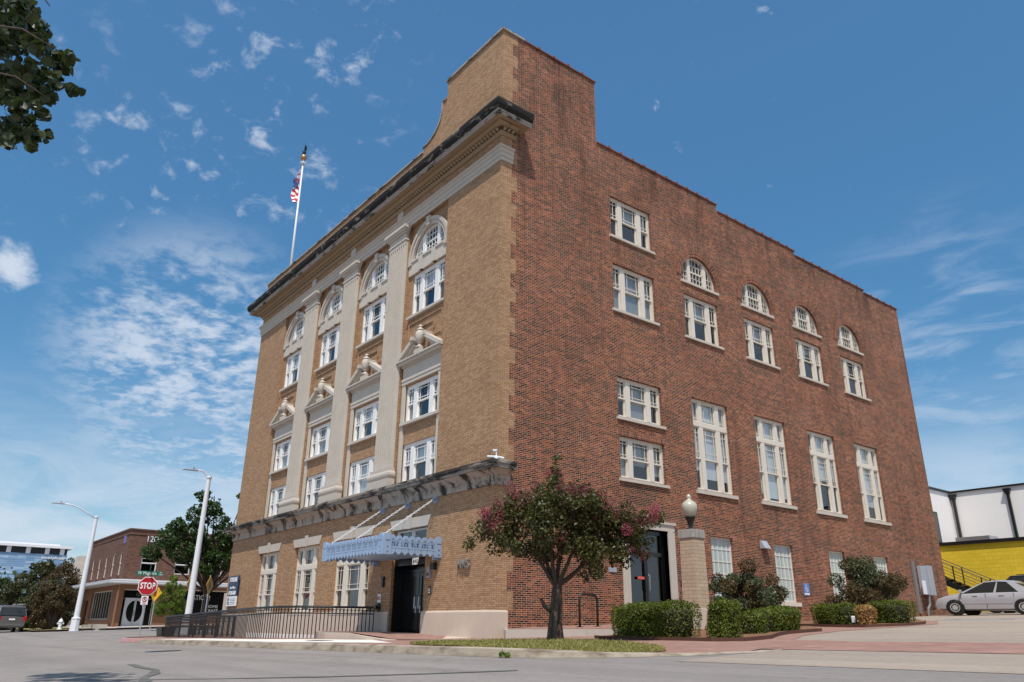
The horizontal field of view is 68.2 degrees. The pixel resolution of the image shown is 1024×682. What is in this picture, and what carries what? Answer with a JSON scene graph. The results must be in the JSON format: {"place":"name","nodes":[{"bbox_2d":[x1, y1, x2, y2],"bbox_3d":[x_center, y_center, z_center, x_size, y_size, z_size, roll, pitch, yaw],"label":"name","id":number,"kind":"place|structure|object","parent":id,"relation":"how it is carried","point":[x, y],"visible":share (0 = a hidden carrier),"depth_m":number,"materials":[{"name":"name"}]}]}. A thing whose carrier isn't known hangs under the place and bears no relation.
{"place":"outdoors","nodes":[
{"label":"outdoors","id":0,"kind":"place"},
{"bbox_2d":[0,541,72,592],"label":"glass tower","id":1,"kind":"structure","parent":0,"point":[19,557],"depth_m":228.17,"materials":[{"name":"glass"}]},
{"bbox_2d":[6,627,83,629],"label":"lawn","id":2,"kind":"structure","parent":0,"point":[54,628],"depth_m":49.73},
{"bbox_2d":[0,579,56,629],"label":"green tree","id":3,"kind":"object","parent":2,"relation":"on","point":[10,594],"visible":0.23,"depth_m":55.50,"materials":[{"name":"green plant"}]},
{"bbox_2d":[13,559,56,603],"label":"tree","id":4,"kind":"object","parent":2,"relation":"on","point":[42,569],"visible":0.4,"depth_m":61.49,"materials":[{"name":"green plant"}]},
{"bbox_2d":[24,579,75,630],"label":"dark bush","id":5,"kind":"object","parent":2,"relation":"on","point":[69,614],"visible":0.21,"depth_m":50.38,"materials":[{"name":"green plant"}]},
{"bbox_2d":[27,572,77,629],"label":"dark bush","id":6,"kind":"object","parent":2,"relation":"on","point":[59,605],"visible":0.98,"depth_m":48.55,"materials":[{"name":"green plant"}]},
{"bbox_2d":[52,501,98,630],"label":"street lamp","id":7,"kind":"object","parent":2,"relation":"on","point":[75,623],"visible":0.98,"depth_m":48.20,"materials":[{"name":"white metal"}]},
{"bbox_2d":[66,624,211,627],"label":"pavement","id":8,"kind":"structure","parent":0,"point":[67,626],"depth_m":51.96,"materials":[{"name":"concrete"}]},
{"bbox_2d":[37,557,81,594],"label":"red leaf tree","id":9,"kind":"object","parent":8,"relation":"on","point":[66,569],"visible":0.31,"depth_m":64.29,"materials":[{"name":"green plant"}]},
{"bbox_2d":[81,624,107,629],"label":"wall","id":10,"kind":"structure","parent":8,"relation":"on","point":[95,627],"depth_m":48.22,"materials":[{"name":"concrete"}]},
{"bbox_2d":[71,528,231,627],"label":"corner shop","id":11,"kind":"structure","parent":8,"relation":"on","point":[113,595],"depth_m":55.98,"materials":[{"name":"brown brick"}]},
{"bbox_2d":[121,598,135,625],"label":"door","id":12,"kind":"structure","parent":11,"relation":"in","point":[128,611],"depth_m":53.82,"materials":[{"name":"metal"}]},
{"bbox_2d":[132,598,145,625],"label":"door","id":13,"kind":"structure","parent":11,"relation":"in","point":[138,609],"depth_m":54.18,"materials":[{"name":"metal"}]},
{"bbox_2d":[140,554,156,570],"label":"window","id":14,"kind":"structure","parent":11,"relation":"in","point":[145,565],"depth_m":55.32,"materials":[{"name":"glass"}]},
{"bbox_2d":[174,561,188,574],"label":"window","id":15,"kind":"structure","parent":11,"relation":"in","point":[179,566],"depth_m":56.67,"materials":[{"name":"white paint"}]},
{"bbox_2d":[151,575,186,620],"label":"young tree","id":16,"kind":"object","parent":8,"relation":"on","point":[175,604],"visible":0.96,"depth_m":52.43,"materials":[{"name":"green plant"}]},
{"bbox_2d":[0,615,1023,681],"bbox_3d":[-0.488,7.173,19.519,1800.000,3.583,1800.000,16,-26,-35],"label":"road","id":17,"kind":"structure","parent":0,"point":[80,655],"depth_m":9.96,"materials":[{"name":"asphalt"}]},
{"bbox_2d":[0,605,26,631],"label":"parked suv","id":18,"kind":"object","parent":17,"relation":"on","point":[13,617],"visible":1,"depth_m":47.16,"materials":[{"name":"silver metal"}]},
{"bbox_2d":[0,566,78,592],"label":"tree line","id":19,"kind":"object","parent":17,"relation":"on","point":[15,574],"visible":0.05,"depth_m":136.16,"materials":[{"name":"green plant"}]},
{"bbox_2d":[0,0,85,153],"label":"street tree","id":20,"kind":"object","parent":17,"relation":"on","point":[23,26],"visible":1,"depth_m":7.91,"materials":[{"name":"green plant"}]},
{"bbox_2d":[66,556,85,584],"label":"tower","id":21,"kind":"structure","parent":17,"relation":"on","point":[79,562],"depth_m":356.27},
{"bbox_2d":[128,664,160,681],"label":"road seam","id":22,"kind":"object","parent":17,"relation":"on","point":[144,678],"visible":1,"depth_m":10.12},
{"bbox_2d":[136,565,163,636],"bbox_3d":[-16.156,11.494,33.286,0.718,3.150,0.850,-10,-23,25],"label":"stop sign","id":23,"kind":"object","parent":17,"relation":"on","point":[147,585],"visible":1,"depth_m":33.48,"materials":[{"name":"metal"}]},
{"bbox_2d":[149,584,161,630],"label":"warning sign","id":24,"kind":"object","parent":17,"relation":"on","point":[155,595],"visible":0.67,"depth_m":44.23,"materials":[{"name":"metal"}]},
{"bbox_2d":[139,489,239,624],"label":"oak tree","id":25,"kind":"object","parent":17,"relation":"on","point":[214,556],"visible":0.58,"depth_m":45.24,"materials":[{"name":"green plant"}]},
{"bbox_2d":[180,467,211,633],"bbox_3d":[-16.201,10.337,37.722,1.640,8.015,0.560,16,-26,-35],"label":"street lamp","id":26,"kind":"object","parent":17,"relation":"on","point":[191,592],"visible":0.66,"depth_m":37.89,"materials":[{"name":"white metal"}]},
{"bbox_2d":[94,670,517,679],"bbox_3d":[-2.967,3.906,8.809,6.104,0.220,0.522,-2,-21,7],"label":"road seam","id":27,"kind":"object","parent":17,"relation":"on","point":[331,676],"visible":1,"depth_m":8.58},
{"bbox_2d":[119,641,783,657],"bbox_3d":[9.287,12.910,34.273,45.060,1.712,32.519,16,-26,-35],"label":"gutter","id":28,"kind":"object","parent":17,"relation":"on","point":[486,656],"visible":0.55,"depth_m":10.93,"materials":[{"name":"concrete"}]},
{"bbox_2d":[130,634,783,657],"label":"kerb","id":29,"kind":"structure","parent":17,"relation":"on","point":[473,651],"depth_m":12.88,"materials":[{"name":"concrete"}]},
{"bbox_2d":[219,26,951,637],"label":"brick building","id":30,"kind":"structure","parent":17,"relation":"on","point":[521,270],"depth_m":27.40,"materials":[{"name":"brown brick"}]},
{"bbox_2d":[226,575,239,605],"bbox_3d":[-12.687,11.359,34.373,0.069,1.300,1.170,16,-26,-35],"label":"lease sign","id":31,"kind":"object","parent":30,"relation":"attached to","point":[233,587],"visible":1,"depth_m":34.28,"materials":[{"name":"plastic"}]},
{"bbox_2d":[252,552,278,615],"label":"window","id":32,"kind":"structure","parent":30,"relation":"in","point":[271,558],"depth_m":32.18,"materials":[{"name":"beige paint"}]},
{"bbox_2d":[268,485,285,516],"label":"window","id":33,"kind":"structure","parent":30,"relation":"in","point":[279,492],"depth_m":33.59,"materials":[{"name":"white paint"}]},
{"bbox_2d":[269,439,290,474],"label":"window","id":34,"kind":"structure","parent":30,"relation":"in","point":[284,447],"depth_m":34.20,"materials":[{"name":"white paint"}]},
{"bbox_2d":[279,349,301,392],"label":"window","id":35,"kind":"structure","parent":30,"relation":"in","point":[293,362],"depth_m":35.71,"materials":[{"name":"white paint"}]},
{"bbox_2d":[290,319,304,341],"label":"arched window","id":36,"kind":"structure","parent":30,"relation":"in","point":[296,330],"depth_m":36.34,"materials":[{"name":"white paint"}]},
{"bbox_2d":[290,145,306,264],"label":"flagpole","id":37,"kind":"object","parent":30,"relation":"on","point":[303,157],"visible":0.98,"depth_m":43.18,"materials":[{"name":"white metal"}]},
{"bbox_2d":[291,165,301,202],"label":"flag","id":38,"kind":"object","parent":37,"relation":"attached to","point":[294,194],"visible":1,"depth_m":43.83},
{"bbox_2d":[288,545,318,614],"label":"window","id":39,"kind":"structure","parent":30,"relation":"in","point":[308,553],"depth_m":29.30,"materials":[{"name":"beige paint"}]},
{"bbox_2d":[305,472,325,506],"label":"window","id":40,"kind":"structure","parent":30,"relation":"in","point":[318,480],"depth_m":30.69,"materials":[{"name":"white paint"}]},
{"bbox_2d":[304,421,330,461],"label":"window","id":41,"kind":"structure","parent":30,"relation":"in","point":[320,435],"depth_m":31.30,"materials":[{"name":"white paint"}]},
{"bbox_2d":[314,325,339,372],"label":"window","id":42,"kind":"structure","parent":30,"relation":"in","point":[330,340],"depth_m":32.79,"materials":[{"name":"white paint"}]},
{"bbox_2d":[325,292,342,318],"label":"arched window","id":43,"kind":"structure","parent":30,"relation":"in","point":[331,308],"depth_m":33.46,"materials":[{"name":"white paint"}]},
{"bbox_2d":[327,536,370,614],"bbox_3d":[-5.526,8.144,26.192,0.340,2.530,2.760,16,-26,-35],"label":"window","id":44,"kind":"structure","parent":30,"relation":"in","point":[346,584],"depth_m":26.36,"materials":[{"name":"beige paint"}]},
{"bbox_2d":[348,456,374,495],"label":"window","id":45,"kind":"structure","parent":30,"relation":"in","point":[360,470],"depth_m":27.76,"materials":[{"name":"white paint"}]},
{"bbox_2d":[347,400,378,445],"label":"window","id":46,"kind":"structure","parent":30,"relation":"in","point":[364,415],"depth_m":28.42,"materials":[{"name":"white paint"}]},
{"bbox_2d":[355,295,386,349],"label":"window","id":47,"kind":"structure","parent":30,"relation":"in","point":[368,321],"depth_m":29.84,"materials":[{"name":"white paint"}]},
{"bbox_2d":[366,261,388,290],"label":"arched window","id":48,"kind":"structure","parent":30,"relation":"in","point":[374,277],"depth_m":30.55,"materials":[{"name":"white paint"}]},
{"bbox_2d":[397,527,426,538],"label":"transom window","id":49,"kind":"structure","parent":30,"relation":"in","point":[414,532],"depth_m":23.77,"materials":[{"name":"beige paint"}]},
{"bbox_2d":[402,436,434,481],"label":"window","id":50,"kind":"structure","parent":30,"relation":"in","point":[423,450],"depth_m":24.83,"materials":[{"name":"white paint"}]},
{"bbox_2d":[399,374,438,426],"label":"window","id":51,"kind":"structure","parent":30,"relation":"in","point":[413,402],"depth_m":25.49,"materials":[{"name":"white paint"}]},
{"bbox_2d":[406,258,444,320],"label":"window","id":52,"kind":"structure","parent":30,"relation":"in","point":[433,276],"depth_m":26.93,"materials":[{"name":"white paint"}]},
{"bbox_2d":[416,224,443,257],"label":"arched window","id":53,"kind":"structure","parent":30,"relation":"in","point":[425,242],"depth_m":27.66,"materials":[{"name":"white paint"}]},
{"bbox_2d":[609,198,655,254],"bbox_3d":[4.330,-4.236,27.869,2.340,1.720,0.310,16,-26,-35],"label":"window","id":54,"kind":"structure","parent":30,"relation":"in","point":[628,216],"depth_m":28.06,"materials":[{"name":"beige paint"}]},
{"bbox_2d":[612,264,659,325],"bbox_3d":[4.302,-1.630,26.887,2.340,1.850,0.310,16,-26,-35],"label":"window","id":55,"kind":"structure","parent":30,"relation":"in","point":[632,298],"depth_m":27.01,"materials":[{"name":"beige paint"}]},
{"bbox_2d":[617,377,666,429],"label":"window","id":56,"kind":"structure","parent":30,"relation":"in","point":[637,399],"depth_m":25.60,"materials":[{"name":"beige paint"}]},
{"bbox_2d":[619,436,669,488],"bbox_3d":[4.241,3.984,24.770,2.340,1.470,0.310,16,-26,-35],"label":"window","id":57,"kind":"structure","parent":30,"relation":"in","point":[633,452],"depth_m":24.92,"materials":[{"name":"beige paint"}]},
{"bbox_2d":[681,258,718,295],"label":"arched window","id":58,"kind":"structure","parent":30,"relation":"in","point":[702,269],"depth_m":29.83,"materials":[{"name":"beige paint"}]},
{"bbox_2d":[683,294,724,349],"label":"window","id":59,"kind":"structure","parent":30,"relation":"in","point":[696,311],"depth_m":29.18,"materials":[{"name":"beige paint"}]},
{"bbox_2d":[691,398,738,499],"bbox_3d":[7.191,3.883,27.279,2.260,3.450,0.310,16,-26,-35],"label":"window","id":60,"kind":"structure","parent":30,"relation":"in","point":[709,420],"depth_m":27.43,"materials":[{"name":"beige paint"}]},
{"bbox_2d":[710,536,732,598],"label":"window","id":61,"kind":"structure","parent":30,"relation":"in","point":[720,547],"depth_m":26.04,"materials":[{"name":"glass"}]},
{"bbox_2d":[741,284,773,318],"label":"arched window","id":62,"kind":"structure","parent":30,"relation":"in","point":[759,296],"depth_m":31.99,"materials":[{"name":"beige paint"}]},
{"bbox_2d":[744,318,780,369],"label":"window","id":63,"kind":"structure","parent":30,"relation":"in","point":[758,334],"depth_m":31.35,"materials":[{"name":"beige paint"}]},
{"bbox_2d":[754,416,797,509],"bbox_3d":[10.127,4.725,29.428,2.250,3.450,0.310,16,-26,-35],"label":"window","id":64,"kind":"structure","parent":30,"relation":"in","point":[769,434],"depth_m":29.57,"materials":[{"name":"beige paint"}]},
{"bbox_2d":[773,544,801,606],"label":"window","id":65,"kind":"structure","parent":30,"relation":"in","point":[784,570],"depth_m":28.05,"materials":[{"name":"beige paint"}]},
{"bbox_2d":[792,306,821,338],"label":"arched window","id":66,"kind":"structure","parent":30,"relation":"in","point":[806,315],"depth_m":34.12,"materials":[{"name":"beige paint"}]},
{"bbox_2d":[795,339,828,386],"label":"window","id":67,"kind":"structure","parent":30,"relation":"in","point":[802,348],"depth_m":33.46,"materials":[{"name":"beige paint"}]},
{"bbox_2d":[807,431,847,518],"bbox_3d":[13.019,5.556,31.546,2.250,3.450,0.310,16,-26,-35],"label":"window","id":68,"kind":"structure","parent":30,"relation":"in","point":[821,451],"depth_m":31.74,"materials":[{"name":"beige paint"}]},
{"bbox_2d":[829,551,845,596],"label":"window","id":69,"kind":"structure","parent":30,"relation":"in","point":[834,557],"depth_m":30.30,"materials":[{"name":"glass"}]},
{"bbox_2d":[837,325,863,355],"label":"arched window","id":70,"kind":"structure","parent":30,"relation":"in","point":[850,338],"depth_m":36.24,"materials":[{"name":"beige paint"}]},
{"bbox_2d":[840,357,871,401],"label":"window","id":71,"kind":"structure","parent":30,"relation":"in","point":[857,370],"depth_m":35.54,"materials":[{"name":"beige paint"}]},
{"bbox_2d":[854,444,891,525],"bbox_3d":[15.912,6.386,33.664,2.250,3.450,0.310,16,-26,-35],"label":"window","id":72,"kind":"structure","parent":30,"relation":"in","point":[870,487],"depth_m":33.83,"materials":[{"name":"beige paint"}]},
{"bbox_2d":[873,556,887,578],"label":"window","id":73,"kind":"structure","parent":30,"relation":"in","point":[880,561],"depth_m":32.48,"materials":[{"name":"glass"}]},
{"bbox_2d":[910,561,936,615],"bbox_3d":[18.491,11.079,33.793,1.470,2.308,0.260,16,-26,-35],"label":"utility cabinet","id":74,"kind":"object","parent":30,"relation":"attached to","point":[926,581],"visible":0.97,"depth_m":33.79,"materials":[{"name":"white metal"}]},
{"bbox_2d":[929,483,1023,542],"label":"white building","id":75,"kind":"structure","parent":17,"relation":"on","point":[997,511],"depth_m":45.16,"materials":[{"name":"paint"}]},
{"bbox_2d":[939,535,1023,611],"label":"yellow building","id":76,"kind":"structure","parent":17,"relation":"on","point":[993,557],"depth_m":41.13,"materials":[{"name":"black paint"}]},
{"bbox_2d":[0,0,1023,577],"label":"sky","id":77,"kind":"structure","parent":0,"point":[880,142],"materials":[{"name":"blue"}]},
{"bbox_2d":[137,621,937,652],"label":"pavement","id":78,"kind":"structure","parent":0,"point":[710,646],"depth_m":13.89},
{"bbox_2d":[190,615,235,636],"bbox_3d":[-13.252,12.540,33.282,0.080,0.859,5.880,16,-26,-35],"label":"railing","id":79,"kind":"object","parent":78,"relation":"on","point":[218,627],"visible":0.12,"depth_m":32.34,"materials":[{"name":"black metal"}]},
{"bbox_2d":[163,605,374,638],"bbox_3d":[-10.056,10.021,26.807,13.353,1.109,2.116,-16,-26,38],"label":"railing","id":80,"kind":"object","parent":78,"relation":"on","point":[213,614],"visible":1,"depth_m":24.63,"materials":[{"name":"black metal"}]},
{"bbox_2d":[166,638,389,642],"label":"concrete walk","id":81,"kind":"structure","parent":78,"relation":"on","point":[308,640],"depth_m":20.47,"materials":[{"name":"concrete"}]},
{"bbox_2d":[314,631,470,639],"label":"entrance ramp","id":82,"kind":"structure","parent":78,"relation":"on","point":[337,635],"depth_m":20.89,"materials":[{"name":"concrete"}]},
{"bbox_2d":[246,633,313,637],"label":"ramp kerb","id":83,"kind":"structure","parent":82,"relation":"attached to","point":[294,635],"depth_m":26.52,"materials":[{"name":"white concrete"}]},
{"bbox_2d":[323,631,445,638],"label":"entrance paving","id":84,"kind":"structure","parent":82,"relation":"on","point":[398,635],"depth_m":20.80,"materials":[{"name":"concrete"}]},
{"bbox_2d":[419,644,666,651],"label":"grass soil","id":85,"kind":"structure","parent":78,"relation":"on","point":[524,647],"depth_m":12.35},
{"bbox_2d":[410,637,665,652],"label":"grass","id":86,"kind":"structure","parent":85,"relation":"on","point":[589,644],"depth_m":12.48,"materials":[{"name":"plant"}]},
{"bbox_2d":[462,454,665,639],"bbox_3d":[1.067,4.308,15.383,4.064,3.645,2.720,7,-22,-16],"label":"crape myrtle","id":87,"kind":"object","parent":85,"relation":"on","point":[584,514],"visible":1,"depth_m":15.13,"materials":[{"name":"green plant"}]},
{"bbox_2d":[504,629,617,637],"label":"raised walk","id":88,"kind":"structure","parent":78,"relation":"on","point":[516,633],"depth_m":18.75,"materials":[{"name":"concrete"}]},
{"bbox_2d":[507,624,615,628],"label":"raised walk paving","id":89,"kind":"structure","parent":88,"relation":"on","point":[607,626],"depth_m":19.69,"materials":[{"name":"concrete"}]},
{"bbox_2d":[576,593,598,626],"bbox_3d":[2.050,7.213,20.275,0.800,0.872,0.140,16,-26,-35],"label":"bike rack","id":90,"kind":"object","parent":89,"relation":"on","point":[579,609],"visible":0.98,"depth_m":20.31,"materials":[{"name":"black metal"}]},
{"bbox_2d":[594,628,821,641],"bbox_3d":[4.924,6.585,16.939,5.333,0.332,4.243,16,-26,-35],"label":"bed edging","id":91,"kind":"object","parent":78,"relation":"on","point":[764,637],"visible":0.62,"depth_m":15.21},
{"bbox_2d":[602,626,815,637],"bbox_3d":[5.329,7.098,18.526,4.074,0.307,9.113,-13,-25,32],"label":"mulch bed","id":92,"kind":"object","parent":78,"relation":"on","point":[703,633],"visible":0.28,"depth_m":16.77,"materials":[{"name":"soil"}]},
{"bbox_2d":[610,598,702,636],"bbox_3d":[3.093,6.083,16.542,1.070,0.838,2.542,13,-24,-29],"label":"hedge","id":93,"kind":"object","parent":92,"relation":"on","point":[652,619],"visible":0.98,"depth_m":16.05,"materials":[{"name":"green plant"}]},
{"bbox_2d":[678,529,709,628],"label":"brick pillar","id":94,"kind":"structure","parent":92,"relation":"on","point":[694,571],"depth_m":20.98,"materials":[{"name":"brick"}]},
{"bbox_2d":[681,494,697,528],"bbox_3d":[5.104,4.905,21.718,0.456,1.026,0.456,16,-26,-35],"label":"globe lamp","id":95,"kind":"object","parent":94,"relation":"on","point":[689,507],"visible":0.98,"depth_m":21.57,"materials":[{"name":"white glass"}]},
{"bbox_2d":[705,597,743,637],"bbox_3d":[4.148,5.455,14.858,0.782,0.816,0.700,16,-26,-35],"label":"round bush","id":96,"kind":"object","parent":92,"relation":"on","point":[723,619],"visible":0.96,"depth_m":14.68,"materials":[{"name":"green plant"}]},
{"bbox_2d":[708,557,788,612],"bbox_3d":[6.697,7.152,21.513,2.385,1.965,2.245,16,-26,-35],"label":"photinia","id":97,"kind":"object","parent":92,"relation":"on","point":[736,587],"visible":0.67,"depth_m":21.26,"materials":[{"name":"green plant"}]},
{"bbox_2d":[737,609,768,633],"bbox_3d":[5.266,6.179,16.584,0.789,0.559,0.657,16,-26,-35],"label":"hedge","id":98,"kind":"object","parent":92,"relation":"on","point":[754,622],"visible":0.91,"depth_m":16.39,"materials":[{"name":"green plant"}]},
{"bbox_2d":[746,604,801,631],"bbox_3d":[6.274,6.576,17.895,0.850,0.679,2.031,-17,-27,38],"label":"hedge","id":99,"kind":"object","parent":92,"relation":"on","point":[786,618],"visible":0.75,"depth_m":17.57,"materials":[{"name":"green plant"}]},
{"bbox_2d":[799,619,923,624],"bbox_3d":[10.735,8.607,23.176,6.300,0.238,4.500,16,-26,-35],"label":"mulch bed","id":100,"kind":"object","parent":78,"relation":"on","point":[812,622],"visible":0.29,"depth_m":22.96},
{"bbox_2d":[809,601,858,623],"bbox_3d":[9.436,7.913,21.941,1.029,0.695,1.695,8,-22,-19],"label":"hedge","id":101,"kind":"object","parent":100,"relation":"on","point":[834,613],"visible":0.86,"depth_m":21.61,"materials":[{"name":"green plant"}]},
{"bbox_2d":[853,604,877,624],"bbox_3d":[9.684,7.490,20.656,0.588,0.609,0.606,16,-26,-35],"label":"golden bush","id":102,"kind":"object","parent":100,"relation":"on","point":[865,614],"visible":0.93,"depth_m":20.52,"materials":[{"name":"yellow plant"}]},
{"bbox_2d":[824,555,909,605],"bbox_3d":[11.751,8.165,24.961,2.748,2.130,2.604,16,-26,-35],"label":"photinia","id":103,"kind":"object","parent":100,"relation":"on","point":[867,583],"visible":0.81,"depth_m":24.68,"materials":[{"name":"green plant"}]},
{"bbox_2d":[867,599,916,622],"bbox_3d":[10.968,7.843,21.911,1.037,0.734,1.615,6,-21,-13],"label":"hedge","id":104,"kind":"object","parent":100,"relation":"on","point":[894,611],"visible":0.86,"depth_m":21.52,"materials":[{"name":"green plant"}]},
{"bbox_2d":[800,620,925,626],"bbox_3d":[10.660,8.012,21.382,4.085,0.283,2.510,4,-21,-8],"label":"bed edging","id":105,"kind":"object","parent":78,"relation":"on","point":[868,625],"visible":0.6,"depth_m":20.50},
{"bbox_2d":[680,650,1023,673],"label":"drive apron","id":106,"kind":"object","parent":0,"point":[986,663],"visible":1,"depth_m":8.55,"materials":[{"name":"concrete"}]},
{"bbox_2d":[763,641,1023,653],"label":"pavement crossing","id":107,"kind":"object","parent":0,"point":[983,647],"visible":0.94,"depth_m":10.76,"materials":[{"name":"concrete"}]},
{"bbox_2d":[794,612,1023,642],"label":"parking lot","id":108,"kind":"structure","parent":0,"point":[1001,628],"depth_m":15.94,"materials":[{"name":"concrete"}]},
{"bbox_2d":[935,580,1023,615],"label":"sedan car","id":109,"kind":"object","parent":108,"relation":"on","point":[1000,595],"visible":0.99,"depth_m":31.11,"materials":[{"name":"silver metal"}]},
{"bbox_2d":[942,559,1016,611],"bbox_3d":[24.100,12.694,39.512,1.160,3.319,4.318,16,-26,-35],"label":"outdoor stair","id":110,"kind":"object","parent":108,"relation":"on","point":[954,584],"visible":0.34,"depth_m":39.83,"materials":[{"name":"black metal"}]},
{"bbox_2d":[990,574,1023,612],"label":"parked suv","id":111,"kind":"object","parent":108,"relation":"on","point":[1018,577],"visible":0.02,"depth_m":34.35,"materials":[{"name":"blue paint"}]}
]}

